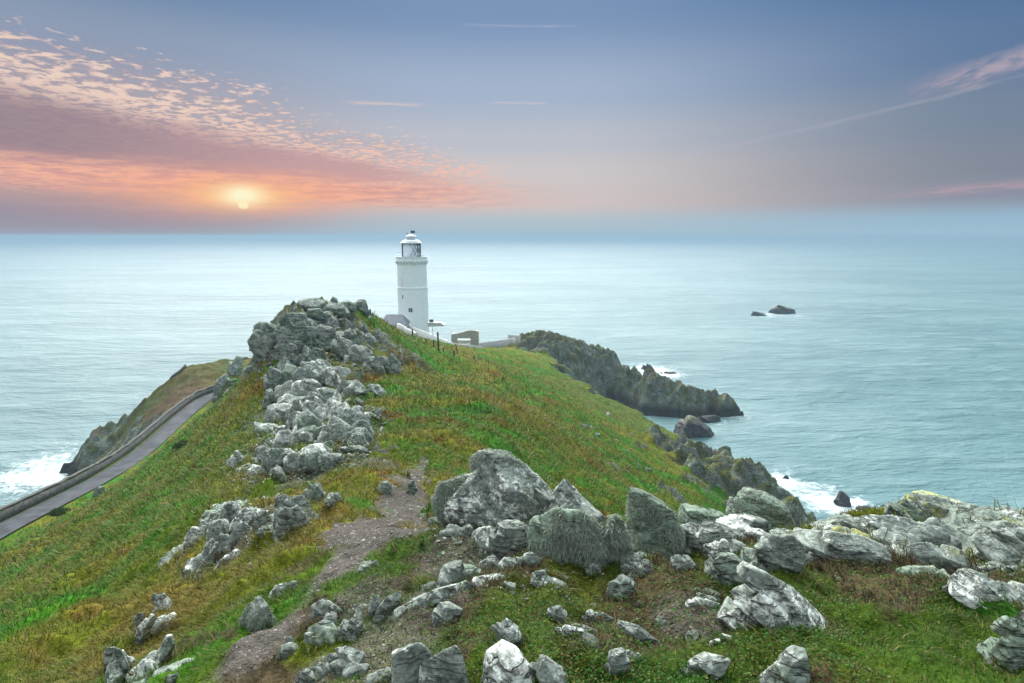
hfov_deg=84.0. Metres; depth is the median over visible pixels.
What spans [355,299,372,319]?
crag block
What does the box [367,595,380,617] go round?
boulder
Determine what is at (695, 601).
rock ledge
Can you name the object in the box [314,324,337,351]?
crag block
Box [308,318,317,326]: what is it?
crag block
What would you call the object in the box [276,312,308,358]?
crag block
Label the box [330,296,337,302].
crag block
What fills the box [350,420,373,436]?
outcrop
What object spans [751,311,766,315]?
sea rock
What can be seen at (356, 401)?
boulder
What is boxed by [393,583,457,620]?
boulder
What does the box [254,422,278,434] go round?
stone
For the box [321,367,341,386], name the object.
crag block
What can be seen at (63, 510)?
gorse bush
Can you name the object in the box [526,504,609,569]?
boulder
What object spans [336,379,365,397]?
outcrop
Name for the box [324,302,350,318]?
crag block
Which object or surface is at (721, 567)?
boulder
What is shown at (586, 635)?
stone
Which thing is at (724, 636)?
rock ledge
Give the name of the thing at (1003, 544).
boulder
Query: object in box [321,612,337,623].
rock ledge
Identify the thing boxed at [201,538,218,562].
outcrop
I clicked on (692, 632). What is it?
stone
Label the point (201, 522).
outcrop
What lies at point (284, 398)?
outcrop
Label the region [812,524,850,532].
rock ledge
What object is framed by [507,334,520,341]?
terrace parapet
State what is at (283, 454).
outcrop
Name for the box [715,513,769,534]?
boulder
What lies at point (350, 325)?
crag block
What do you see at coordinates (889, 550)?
rock ledge
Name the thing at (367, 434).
outcrop
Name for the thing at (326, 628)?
rock ledge
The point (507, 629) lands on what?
boulder
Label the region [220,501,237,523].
outcrop
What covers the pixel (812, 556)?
rock ledge
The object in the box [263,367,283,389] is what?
crag block
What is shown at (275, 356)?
crag block
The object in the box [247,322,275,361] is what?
crag block
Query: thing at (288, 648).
rock ledge
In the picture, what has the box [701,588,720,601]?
stone
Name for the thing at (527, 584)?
tufts
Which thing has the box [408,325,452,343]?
sloping wall
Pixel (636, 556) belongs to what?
rock ledge
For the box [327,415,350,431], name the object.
outcrop
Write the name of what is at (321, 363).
outcrop
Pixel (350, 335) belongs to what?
crag block
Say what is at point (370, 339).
crag block
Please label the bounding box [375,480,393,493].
boulder
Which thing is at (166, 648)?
outcrop
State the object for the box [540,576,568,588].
rock ledge
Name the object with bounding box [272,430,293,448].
outcrop
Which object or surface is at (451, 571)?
boulder
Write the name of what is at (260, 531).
outcrop
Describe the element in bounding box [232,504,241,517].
outcrop
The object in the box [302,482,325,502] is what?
boulder
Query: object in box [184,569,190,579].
outcrop
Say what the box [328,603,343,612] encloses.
rock ledge
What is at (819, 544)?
boulder
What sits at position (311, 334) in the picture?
crag block
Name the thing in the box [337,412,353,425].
boulder
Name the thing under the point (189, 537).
outcrop
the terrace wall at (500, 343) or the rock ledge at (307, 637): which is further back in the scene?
the terrace wall at (500, 343)
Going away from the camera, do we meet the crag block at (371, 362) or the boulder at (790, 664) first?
the boulder at (790, 664)
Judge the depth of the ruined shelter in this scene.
142.91 m
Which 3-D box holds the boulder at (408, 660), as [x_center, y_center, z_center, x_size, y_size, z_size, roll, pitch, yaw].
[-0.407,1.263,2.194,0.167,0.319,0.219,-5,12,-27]
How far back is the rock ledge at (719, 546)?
3.26 m
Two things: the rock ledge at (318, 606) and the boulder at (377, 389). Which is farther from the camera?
the boulder at (377, 389)
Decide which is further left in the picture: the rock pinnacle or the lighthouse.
the lighthouse
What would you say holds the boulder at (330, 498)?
on the hillside
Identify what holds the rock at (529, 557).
on the hillside
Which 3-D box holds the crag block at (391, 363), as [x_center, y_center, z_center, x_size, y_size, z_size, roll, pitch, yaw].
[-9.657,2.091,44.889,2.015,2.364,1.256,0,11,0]
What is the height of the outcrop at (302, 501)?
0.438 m
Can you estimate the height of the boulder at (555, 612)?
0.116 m
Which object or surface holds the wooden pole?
on the hillside
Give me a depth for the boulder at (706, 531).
3.38 m
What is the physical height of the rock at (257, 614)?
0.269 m
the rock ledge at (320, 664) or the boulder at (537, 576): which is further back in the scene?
the boulder at (537, 576)
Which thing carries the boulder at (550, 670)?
on the hillside
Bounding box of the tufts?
[87,418,1023,682]
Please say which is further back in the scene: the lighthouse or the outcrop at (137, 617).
the lighthouse
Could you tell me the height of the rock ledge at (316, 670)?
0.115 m
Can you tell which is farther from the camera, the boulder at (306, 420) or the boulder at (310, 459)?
the boulder at (306, 420)
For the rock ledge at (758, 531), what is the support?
on the hillside
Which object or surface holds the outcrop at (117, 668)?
on the hillside
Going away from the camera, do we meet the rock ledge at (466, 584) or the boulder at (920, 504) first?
the rock ledge at (466, 584)
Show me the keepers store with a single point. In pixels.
(394, 319)
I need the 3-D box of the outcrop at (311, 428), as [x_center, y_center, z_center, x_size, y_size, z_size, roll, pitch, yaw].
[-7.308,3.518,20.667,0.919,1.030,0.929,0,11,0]
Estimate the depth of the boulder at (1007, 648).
1.98 m
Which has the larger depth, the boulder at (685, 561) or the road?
the road
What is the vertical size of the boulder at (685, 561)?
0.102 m
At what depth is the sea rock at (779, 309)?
446.66 m
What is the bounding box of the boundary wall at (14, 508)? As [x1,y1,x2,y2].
[0,379,235,521]
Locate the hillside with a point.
(604, 375)
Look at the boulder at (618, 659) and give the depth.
2.02 m
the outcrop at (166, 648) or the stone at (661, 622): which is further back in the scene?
the outcrop at (166, 648)
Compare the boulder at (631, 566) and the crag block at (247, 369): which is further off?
the crag block at (247, 369)
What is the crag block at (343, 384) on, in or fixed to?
on the hillside
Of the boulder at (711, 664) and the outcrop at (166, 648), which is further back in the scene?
the outcrop at (166, 648)
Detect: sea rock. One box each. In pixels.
[639,364,652,369]
[660,371,676,373]
[673,415,713,437]
[696,415,720,422]
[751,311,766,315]
[768,305,795,313]
[833,491,850,506]
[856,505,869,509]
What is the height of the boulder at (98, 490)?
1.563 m
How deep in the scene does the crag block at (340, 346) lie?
44.29 m
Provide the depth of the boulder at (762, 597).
2.33 m
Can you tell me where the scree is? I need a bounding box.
[178,330,712,682]
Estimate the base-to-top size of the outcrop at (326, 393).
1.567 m
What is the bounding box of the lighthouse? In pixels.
[395,231,428,332]
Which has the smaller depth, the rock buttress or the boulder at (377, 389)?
the boulder at (377, 389)
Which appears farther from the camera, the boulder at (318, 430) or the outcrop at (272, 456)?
the boulder at (318, 430)
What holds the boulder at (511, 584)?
on the hillside
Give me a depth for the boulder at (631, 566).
3.04 m
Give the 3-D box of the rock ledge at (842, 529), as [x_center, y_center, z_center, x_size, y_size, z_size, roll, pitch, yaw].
[2.211,1.306,3.772,0.349,0.172,0.243,0,11,0]
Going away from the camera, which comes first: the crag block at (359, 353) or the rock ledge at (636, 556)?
the rock ledge at (636, 556)
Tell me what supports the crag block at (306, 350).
on the hillside
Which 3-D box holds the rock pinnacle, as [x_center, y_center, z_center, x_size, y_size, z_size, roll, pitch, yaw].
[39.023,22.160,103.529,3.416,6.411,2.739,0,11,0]
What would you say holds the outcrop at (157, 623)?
on the hillside
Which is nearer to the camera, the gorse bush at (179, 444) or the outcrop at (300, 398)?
the outcrop at (300, 398)
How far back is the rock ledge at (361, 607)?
2.92 m
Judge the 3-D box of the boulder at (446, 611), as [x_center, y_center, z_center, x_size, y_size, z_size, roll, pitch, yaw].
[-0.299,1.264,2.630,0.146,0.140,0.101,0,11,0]
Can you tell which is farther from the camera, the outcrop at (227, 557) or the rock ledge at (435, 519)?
the rock ledge at (435, 519)
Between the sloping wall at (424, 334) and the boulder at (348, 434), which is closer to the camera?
the boulder at (348, 434)
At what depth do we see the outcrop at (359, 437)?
17.54 m
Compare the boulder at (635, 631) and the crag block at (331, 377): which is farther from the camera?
the crag block at (331, 377)
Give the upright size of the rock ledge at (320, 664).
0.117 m
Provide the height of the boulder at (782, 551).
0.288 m
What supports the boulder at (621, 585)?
on the hillside
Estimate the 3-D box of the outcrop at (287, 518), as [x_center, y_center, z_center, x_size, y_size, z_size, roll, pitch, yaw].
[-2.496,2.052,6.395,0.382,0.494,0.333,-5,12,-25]
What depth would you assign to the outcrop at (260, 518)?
6.84 m
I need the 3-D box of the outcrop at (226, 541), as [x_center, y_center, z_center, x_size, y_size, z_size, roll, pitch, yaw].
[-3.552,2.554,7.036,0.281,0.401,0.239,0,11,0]
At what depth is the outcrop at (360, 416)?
23.74 m
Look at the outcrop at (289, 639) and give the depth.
2.73 m
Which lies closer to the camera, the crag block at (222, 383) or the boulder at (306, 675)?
the boulder at (306, 675)
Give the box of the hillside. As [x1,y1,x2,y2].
[0,297,1023,682]
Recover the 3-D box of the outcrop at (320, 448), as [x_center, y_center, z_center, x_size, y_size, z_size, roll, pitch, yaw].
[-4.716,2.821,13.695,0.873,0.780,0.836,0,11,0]
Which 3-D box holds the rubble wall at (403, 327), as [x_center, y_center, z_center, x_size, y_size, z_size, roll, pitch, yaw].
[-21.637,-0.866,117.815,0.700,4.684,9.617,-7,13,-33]
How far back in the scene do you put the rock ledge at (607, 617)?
2.58 m
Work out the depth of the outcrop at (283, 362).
44.18 m
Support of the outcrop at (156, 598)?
on the hillside
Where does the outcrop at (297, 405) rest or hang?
on the hillside
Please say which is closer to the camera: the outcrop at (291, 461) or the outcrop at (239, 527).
the outcrop at (239, 527)
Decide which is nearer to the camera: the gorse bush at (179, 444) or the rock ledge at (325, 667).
the rock ledge at (325, 667)
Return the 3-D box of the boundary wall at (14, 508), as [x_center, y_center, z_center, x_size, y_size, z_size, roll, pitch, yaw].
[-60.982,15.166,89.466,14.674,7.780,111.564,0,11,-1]
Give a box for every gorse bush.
[47,506,70,516]
[172,439,187,449]
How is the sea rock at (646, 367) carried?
in the sea
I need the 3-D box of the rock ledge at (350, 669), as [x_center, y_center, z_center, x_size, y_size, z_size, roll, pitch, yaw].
[-0.654,1.395,2.392,0.126,0.112,0.099,-4,11,-19]
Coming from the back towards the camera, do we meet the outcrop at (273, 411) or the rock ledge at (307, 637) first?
the outcrop at (273, 411)
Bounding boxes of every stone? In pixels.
[225,454,247,466]
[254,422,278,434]
[274,425,284,432]
[339,446,348,453]
[346,445,367,453]
[364,412,372,418]
[421,581,437,591]
[576,632,599,648]
[655,615,666,625]
[686,629,701,640]
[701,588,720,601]
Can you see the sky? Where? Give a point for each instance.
(119, 118)
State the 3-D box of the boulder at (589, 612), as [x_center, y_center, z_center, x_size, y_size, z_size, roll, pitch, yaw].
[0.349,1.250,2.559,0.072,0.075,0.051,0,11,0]
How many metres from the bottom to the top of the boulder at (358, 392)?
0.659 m
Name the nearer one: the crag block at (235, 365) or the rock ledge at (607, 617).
the rock ledge at (607, 617)
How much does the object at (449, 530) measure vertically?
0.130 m
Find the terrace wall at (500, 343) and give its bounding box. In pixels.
[479,338,515,347]
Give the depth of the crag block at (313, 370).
38.58 m
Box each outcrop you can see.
[103,646,113,671]
[105,647,128,682]
[122,650,135,664]
[133,612,144,630]
[133,614,155,647]
[135,659,158,679]
[151,593,171,614]
[151,620,161,635]
[156,612,176,630]
[156,634,174,666]
[166,673,177,682]
[180,524,208,556]
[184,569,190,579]
[193,569,202,581]
[198,519,211,526]
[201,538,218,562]
[205,512,219,522]
[206,519,229,541]
[206,555,214,566]
[214,549,239,572]
[215,533,235,551]
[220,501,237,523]
[228,507,255,529]
[230,520,250,542]
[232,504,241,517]
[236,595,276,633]
[252,510,269,530]
[255,528,263,538]
[259,448,288,474]
[262,448,282,474]
[264,403,291,422]
[268,580,297,598]
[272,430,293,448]
[272,505,308,543]
[273,494,288,506]
[274,380,292,402]
[277,356,289,370]
[277,393,297,403]
[280,448,298,458]
[282,363,296,381]
[283,391,302,396]
[283,452,299,473]
[283,495,312,515]
[284,399,302,423]
[284,636,296,643]
[285,411,299,429]
[286,409,315,431]
[289,396,305,403]
[290,427,313,446]
[291,379,321,395]
[292,367,307,381]
[292,423,324,434]
[299,443,330,469]
[300,425,316,441]
[303,396,323,412]
[310,360,328,367]
[313,388,337,402]
[313,425,330,443]
[314,400,349,421]
[315,359,331,366]
[315,440,333,446]
[320,452,334,468]
[324,462,331,470]
[325,366,350,377]
[327,396,341,402]
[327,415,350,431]
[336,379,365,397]
[343,408,357,417]
[347,405,363,414]
[347,432,368,446]
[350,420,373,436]
[351,427,373,445]
[352,412,371,425]
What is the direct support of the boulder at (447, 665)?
on the hillside
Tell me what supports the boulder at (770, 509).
on the hillside
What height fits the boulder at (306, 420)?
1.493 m
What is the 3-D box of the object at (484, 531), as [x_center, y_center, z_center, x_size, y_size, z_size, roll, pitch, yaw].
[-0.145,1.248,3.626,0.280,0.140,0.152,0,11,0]
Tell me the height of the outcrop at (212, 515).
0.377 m
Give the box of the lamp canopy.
[427,319,444,334]
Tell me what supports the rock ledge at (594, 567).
on the hillside
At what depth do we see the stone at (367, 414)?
24.59 m
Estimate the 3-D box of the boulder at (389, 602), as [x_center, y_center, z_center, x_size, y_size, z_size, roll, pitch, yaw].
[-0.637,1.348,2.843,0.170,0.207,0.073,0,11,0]
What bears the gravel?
on the hillside
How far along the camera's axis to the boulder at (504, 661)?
2.00 m
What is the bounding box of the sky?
[0,0,1023,236]
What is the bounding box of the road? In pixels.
[0,386,232,538]
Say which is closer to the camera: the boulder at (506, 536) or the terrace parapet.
the boulder at (506, 536)
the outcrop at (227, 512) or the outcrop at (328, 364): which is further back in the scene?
the outcrop at (328, 364)
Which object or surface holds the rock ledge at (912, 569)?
on the hillside
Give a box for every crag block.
[212,373,229,401]
[227,356,242,375]
[243,365,252,375]
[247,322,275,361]
[252,321,275,330]
[262,389,274,407]
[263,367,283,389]
[271,352,279,360]
[274,343,300,368]
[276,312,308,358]
[297,297,325,309]
[299,346,310,361]
[300,361,325,386]
[305,326,317,348]
[305,347,329,361]
[306,308,324,324]
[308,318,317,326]
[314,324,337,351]
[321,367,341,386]
[323,311,336,326]
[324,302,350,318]
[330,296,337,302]
[330,336,352,358]
[336,329,359,344]
[337,379,349,391]
[339,318,352,329]
[342,301,356,313]
[343,344,374,362]
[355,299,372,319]
[360,331,375,344]
[361,355,385,374]
[380,353,400,374]
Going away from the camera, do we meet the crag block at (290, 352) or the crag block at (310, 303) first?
the crag block at (290, 352)
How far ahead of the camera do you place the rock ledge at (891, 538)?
3.73 m
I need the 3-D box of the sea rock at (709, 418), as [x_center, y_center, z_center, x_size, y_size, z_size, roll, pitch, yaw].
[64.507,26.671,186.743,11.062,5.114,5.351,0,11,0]
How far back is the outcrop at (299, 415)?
22.59 m
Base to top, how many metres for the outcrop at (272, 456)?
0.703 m
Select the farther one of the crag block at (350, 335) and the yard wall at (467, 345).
the yard wall at (467, 345)
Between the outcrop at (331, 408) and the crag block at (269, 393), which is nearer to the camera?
the outcrop at (331, 408)
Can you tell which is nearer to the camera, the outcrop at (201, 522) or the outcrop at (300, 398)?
the outcrop at (201, 522)
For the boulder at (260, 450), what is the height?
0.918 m
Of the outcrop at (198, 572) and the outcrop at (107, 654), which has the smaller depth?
the outcrop at (107, 654)
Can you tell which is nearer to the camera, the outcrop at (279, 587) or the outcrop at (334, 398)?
the outcrop at (279, 587)
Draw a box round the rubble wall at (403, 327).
[397,323,418,336]
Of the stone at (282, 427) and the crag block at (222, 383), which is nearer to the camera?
the stone at (282, 427)
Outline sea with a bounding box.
[0,237,1023,520]
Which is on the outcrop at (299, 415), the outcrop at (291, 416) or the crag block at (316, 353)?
the outcrop at (291, 416)
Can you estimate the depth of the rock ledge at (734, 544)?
3.36 m
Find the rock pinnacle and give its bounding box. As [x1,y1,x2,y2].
[718,446,731,455]
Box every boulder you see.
[92,486,105,496]
[227,450,242,470]
[247,464,260,475]
[254,446,268,462]
[270,466,286,483]
[294,668,316,682]
[296,414,321,429]
[300,452,319,471]
[301,391,321,403]
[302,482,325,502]
[314,425,323,438]
[324,492,341,507]
[329,422,346,441]
[329,646,364,664]
[331,453,342,461]
[336,618,365,641]
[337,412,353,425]
[342,431,351,445]
[353,398,363,406]
[354,388,366,395]
[357,560,378,573]
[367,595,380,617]
[368,384,386,396]
[373,591,400,622]
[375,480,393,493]
[391,642,432,682]
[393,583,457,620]
[405,480,417,494]
[418,645,468,682]
[431,448,552,528]
[432,601,462,626]
[437,560,468,587]
[459,524,472,537]
[480,639,534,682]
[485,519,527,558]
[490,618,523,646]
[497,557,519,570]
[503,581,515,590]
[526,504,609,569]
[528,654,567,682]
[530,570,546,587]
[533,479,605,524]
[546,605,566,623]
[555,624,587,636]
[582,609,595,622]
[599,513,635,565]
[604,647,631,675]
[606,574,635,599]
[617,620,659,644]
[619,562,639,573]
[624,486,686,560]
[670,555,695,572]
[678,503,724,524]
[679,652,730,680]
[680,519,731,555]
[704,551,744,585]
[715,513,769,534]
[717,561,828,633]
[726,486,795,529]
[740,533,805,572]
[757,645,809,682]
[791,527,892,564]
[825,514,961,549]
[883,490,1023,523]
[895,542,969,572]
[942,568,1023,609]
[970,526,1023,565]
[976,609,1023,672]
[978,561,1023,575]
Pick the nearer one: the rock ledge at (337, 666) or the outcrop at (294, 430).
the rock ledge at (337, 666)
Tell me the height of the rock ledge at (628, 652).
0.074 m
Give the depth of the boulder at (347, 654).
2.42 m
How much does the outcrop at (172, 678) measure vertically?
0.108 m
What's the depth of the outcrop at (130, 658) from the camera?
3.96 m
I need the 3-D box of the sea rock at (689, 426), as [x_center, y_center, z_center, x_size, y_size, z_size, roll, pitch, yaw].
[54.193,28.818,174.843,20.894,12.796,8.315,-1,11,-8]
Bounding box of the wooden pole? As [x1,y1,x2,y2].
[437,332,439,350]
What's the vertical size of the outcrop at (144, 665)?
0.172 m
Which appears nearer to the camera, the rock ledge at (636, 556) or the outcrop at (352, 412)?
the rock ledge at (636, 556)
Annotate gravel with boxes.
[217,453,527,680]
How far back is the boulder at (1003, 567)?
3.13 m
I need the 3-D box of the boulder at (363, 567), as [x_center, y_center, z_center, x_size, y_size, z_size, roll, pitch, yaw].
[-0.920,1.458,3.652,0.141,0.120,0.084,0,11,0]
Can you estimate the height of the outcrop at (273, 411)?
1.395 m
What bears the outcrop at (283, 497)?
on the hillside
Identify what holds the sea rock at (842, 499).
in the sea
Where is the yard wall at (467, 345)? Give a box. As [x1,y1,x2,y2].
[450,343,482,347]
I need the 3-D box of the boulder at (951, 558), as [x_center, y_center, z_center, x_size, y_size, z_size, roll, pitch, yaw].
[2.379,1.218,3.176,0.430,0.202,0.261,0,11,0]
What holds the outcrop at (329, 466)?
on the hillside
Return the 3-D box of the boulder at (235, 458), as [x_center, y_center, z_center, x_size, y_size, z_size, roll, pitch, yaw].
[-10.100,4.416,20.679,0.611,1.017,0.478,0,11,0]
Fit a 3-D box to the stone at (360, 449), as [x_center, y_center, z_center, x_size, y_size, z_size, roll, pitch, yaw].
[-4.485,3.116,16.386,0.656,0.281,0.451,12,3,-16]
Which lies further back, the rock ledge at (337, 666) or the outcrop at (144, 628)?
the outcrop at (144, 628)
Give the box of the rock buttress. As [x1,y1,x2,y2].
[777,487,804,509]
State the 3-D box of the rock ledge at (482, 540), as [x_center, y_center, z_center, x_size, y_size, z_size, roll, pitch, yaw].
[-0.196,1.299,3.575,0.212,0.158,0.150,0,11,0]
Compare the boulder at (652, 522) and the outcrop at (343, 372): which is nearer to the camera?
the boulder at (652, 522)
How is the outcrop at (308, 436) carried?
on the hillside
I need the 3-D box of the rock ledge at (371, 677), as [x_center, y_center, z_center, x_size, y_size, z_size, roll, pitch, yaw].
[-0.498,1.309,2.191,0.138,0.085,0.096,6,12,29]
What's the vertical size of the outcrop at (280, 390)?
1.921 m
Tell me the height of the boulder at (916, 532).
0.350 m
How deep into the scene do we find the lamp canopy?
108.36 m
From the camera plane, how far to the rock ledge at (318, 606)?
2.93 m
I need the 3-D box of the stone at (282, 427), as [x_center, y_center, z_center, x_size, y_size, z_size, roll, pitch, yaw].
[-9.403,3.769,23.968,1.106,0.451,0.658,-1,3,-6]
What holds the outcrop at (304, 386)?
on the hillside
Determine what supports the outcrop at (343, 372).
on the hillside
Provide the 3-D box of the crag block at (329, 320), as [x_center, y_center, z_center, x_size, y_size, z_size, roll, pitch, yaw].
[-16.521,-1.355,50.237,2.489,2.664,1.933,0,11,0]
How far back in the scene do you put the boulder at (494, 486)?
3.96 m
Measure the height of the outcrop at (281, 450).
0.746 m
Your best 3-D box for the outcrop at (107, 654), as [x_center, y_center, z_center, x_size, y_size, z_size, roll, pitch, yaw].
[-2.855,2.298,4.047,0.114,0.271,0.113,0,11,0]
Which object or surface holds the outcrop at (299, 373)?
on the hillside
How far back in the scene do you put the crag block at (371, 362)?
42.32 m
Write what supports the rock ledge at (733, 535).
on the hillside
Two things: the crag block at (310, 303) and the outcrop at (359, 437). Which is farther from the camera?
the crag block at (310, 303)
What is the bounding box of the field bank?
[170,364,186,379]
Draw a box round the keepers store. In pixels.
[383,314,409,327]
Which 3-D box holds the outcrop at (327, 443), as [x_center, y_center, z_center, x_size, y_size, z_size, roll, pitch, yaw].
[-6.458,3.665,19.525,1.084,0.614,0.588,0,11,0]
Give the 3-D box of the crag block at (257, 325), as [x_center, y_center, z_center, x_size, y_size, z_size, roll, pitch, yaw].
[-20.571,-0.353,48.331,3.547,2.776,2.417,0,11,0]
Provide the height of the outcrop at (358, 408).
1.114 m
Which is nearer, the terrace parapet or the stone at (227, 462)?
the stone at (227, 462)
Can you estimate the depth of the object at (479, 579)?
2.90 m
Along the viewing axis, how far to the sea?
392.52 m
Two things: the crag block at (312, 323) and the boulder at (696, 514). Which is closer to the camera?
the boulder at (696, 514)
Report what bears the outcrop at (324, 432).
on the hillside
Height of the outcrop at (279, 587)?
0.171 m
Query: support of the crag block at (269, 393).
on the hillside
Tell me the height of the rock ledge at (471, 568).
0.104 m
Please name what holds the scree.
on the hillside
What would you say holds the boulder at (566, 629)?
on the hillside
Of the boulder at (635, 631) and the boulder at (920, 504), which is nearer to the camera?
the boulder at (635, 631)
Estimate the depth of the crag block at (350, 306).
53.74 m
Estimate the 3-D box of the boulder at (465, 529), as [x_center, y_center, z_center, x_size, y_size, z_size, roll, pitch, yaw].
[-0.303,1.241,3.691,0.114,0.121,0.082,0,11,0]
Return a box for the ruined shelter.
[451,330,478,345]
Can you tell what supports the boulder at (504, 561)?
on the hillside
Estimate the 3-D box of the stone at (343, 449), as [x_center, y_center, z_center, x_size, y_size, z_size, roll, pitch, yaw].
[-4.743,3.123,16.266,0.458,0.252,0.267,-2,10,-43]
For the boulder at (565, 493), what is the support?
on the hillside
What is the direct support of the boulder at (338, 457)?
on the hillside
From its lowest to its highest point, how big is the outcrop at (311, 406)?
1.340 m
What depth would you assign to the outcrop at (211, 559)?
6.87 m
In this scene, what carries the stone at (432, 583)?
on the hillside
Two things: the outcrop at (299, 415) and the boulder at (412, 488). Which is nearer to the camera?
the boulder at (412, 488)
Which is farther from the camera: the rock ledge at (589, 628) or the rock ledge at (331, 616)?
the rock ledge at (331, 616)
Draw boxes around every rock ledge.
[278,642,298,659]
[304,632,322,646]
[307,619,336,644]
[309,666,324,679]
[310,599,332,620]
[317,653,336,666]
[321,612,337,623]
[321,662,332,674]
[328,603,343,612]
[329,659,346,676]
[342,662,368,680]
[347,604,366,620]
[365,667,390,682]
[428,517,439,525]
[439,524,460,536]
[454,580,471,594]
[463,564,481,575]
[466,535,486,548]
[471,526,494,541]
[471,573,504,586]
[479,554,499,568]
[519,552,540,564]
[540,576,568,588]
[569,623,596,633]
[585,563,600,574]
[594,612,613,623]
[626,649,642,661]
[631,551,646,561]
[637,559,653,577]
[685,596,720,608]
[696,592,716,601]
[703,539,731,558]
[709,633,732,645]
[728,539,745,554]
[731,531,738,539]
[739,528,770,541]
[804,551,826,566]
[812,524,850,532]
[832,526,869,537]
[868,529,910,547]
[886,548,895,558]
[895,565,949,579]
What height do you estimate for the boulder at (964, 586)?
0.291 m
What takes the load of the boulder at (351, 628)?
on the hillside
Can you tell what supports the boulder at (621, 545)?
on the hillside
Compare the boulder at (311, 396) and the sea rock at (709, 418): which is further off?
the sea rock at (709, 418)
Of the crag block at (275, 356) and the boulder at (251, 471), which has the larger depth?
the crag block at (275, 356)
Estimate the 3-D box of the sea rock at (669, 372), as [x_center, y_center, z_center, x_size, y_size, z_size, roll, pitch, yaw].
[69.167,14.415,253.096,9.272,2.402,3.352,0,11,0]
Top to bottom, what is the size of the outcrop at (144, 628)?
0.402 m
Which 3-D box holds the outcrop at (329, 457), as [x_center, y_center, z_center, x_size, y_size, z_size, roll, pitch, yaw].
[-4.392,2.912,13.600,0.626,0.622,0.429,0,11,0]
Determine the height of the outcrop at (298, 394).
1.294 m
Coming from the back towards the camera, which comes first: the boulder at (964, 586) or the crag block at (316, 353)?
the crag block at (316, 353)
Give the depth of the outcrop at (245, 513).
7.37 m
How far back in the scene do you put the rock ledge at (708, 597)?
2.58 m
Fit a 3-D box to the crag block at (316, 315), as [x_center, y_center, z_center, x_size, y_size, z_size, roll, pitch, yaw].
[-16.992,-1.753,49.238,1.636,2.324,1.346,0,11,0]
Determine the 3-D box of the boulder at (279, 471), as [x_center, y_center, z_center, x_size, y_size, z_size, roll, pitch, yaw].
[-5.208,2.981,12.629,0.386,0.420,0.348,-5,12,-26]
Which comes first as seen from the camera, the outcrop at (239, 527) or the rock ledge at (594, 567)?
the rock ledge at (594, 567)
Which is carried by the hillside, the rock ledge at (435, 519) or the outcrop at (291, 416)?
the rock ledge at (435, 519)
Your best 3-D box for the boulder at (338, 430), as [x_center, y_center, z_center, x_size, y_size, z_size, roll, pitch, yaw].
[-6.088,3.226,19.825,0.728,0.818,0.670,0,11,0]
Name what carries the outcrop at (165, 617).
on the hillside
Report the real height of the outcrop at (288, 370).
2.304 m

